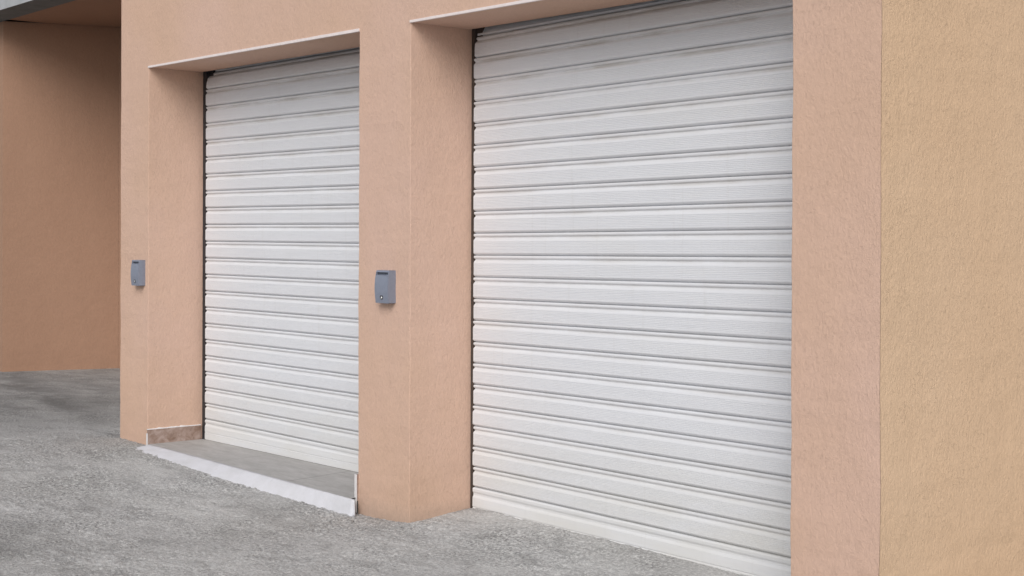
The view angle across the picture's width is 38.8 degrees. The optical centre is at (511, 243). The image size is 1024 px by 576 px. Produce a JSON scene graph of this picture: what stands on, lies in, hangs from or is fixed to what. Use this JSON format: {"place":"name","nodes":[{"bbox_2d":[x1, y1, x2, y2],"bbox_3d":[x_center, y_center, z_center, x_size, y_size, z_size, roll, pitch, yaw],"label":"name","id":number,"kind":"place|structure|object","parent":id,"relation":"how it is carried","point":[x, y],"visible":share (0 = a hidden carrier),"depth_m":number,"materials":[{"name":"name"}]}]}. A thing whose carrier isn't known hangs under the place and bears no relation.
{"place":"outdoors","nodes":[
{"label":"outdoors","id":0,"kind":"place"},
{"bbox_2d":[0,368,745,575],"bbox_3d":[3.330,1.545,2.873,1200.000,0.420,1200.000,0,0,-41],"label":"ground","id":1,"kind":"structure","parent":0,"point":[86,489],"depth_m":7.24,"materials":[{"name":"grey asphalt"}]},
{"bbox_2d":[0,0,120,371],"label":"side building","id":2,"kind":"structure","parent":1,"relation":"on","point":[60,184],"depth_m":14.82,"materials":[{"name":"brown paint"}]},
{"bbox_2d":[136,439,357,516],"bbox_3d":[-1.475,1.442,8.657,0.586,0.257,2.472,0,0,-41],"label":"doorstep","id":3,"kind":"object","parent":1,"relation":"on","point":[321,485],"visible":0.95,"depth_m":8.51,"materials":[{"name":"grey concrete"}]},
{"bbox_2d":[120,0,1023,575],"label":"garage building","id":4,"kind":"structure","parent":1,"relation":"on","point":[734,286],"depth_m":6.82,"materials":[{"name":"orange paint"}]},
{"bbox_2d":[131,260,144,285],"bbox_3d":[-2.458,0.192,9.566,0.056,0.168,0.108,0,0,-41],"label":"key switch","id":5,"kind":"object","parent":4,"relation":"attached to","point":[137,272],"visible":1,"depth_m":9.53,"materials":[{"name":"metal"}]},
{"bbox_2d":[202,47,359,471],"bbox_3d":[-1.245,0.095,8.900,0.139,2.850,2.396,0,0,-41],"label":"roller door","id":6,"kind":"structure","parent":4,"relation":"in","point":[280,313],"depth_m":8.99,"materials":[{"name":"white paint"}]},
{"bbox_2d":[375,270,395,303],"bbox_3d":[-0.649,0.221,7.463,0.058,0.168,0.115,0,0,-41],"label":"switch","id":7,"kind":"object","parent":4,"relation":"attached to","point":[385,286],"visible":1,"depth_m":7.43,"materials":[{"name":"metal"}]},
{"bbox_2d":[470,0,792,575],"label":"roller door","id":8,"kind":"structure","parent":4,"relation":"in","point":[632,164],"depth_m":6.67,"materials":[{"name":"white paint"}]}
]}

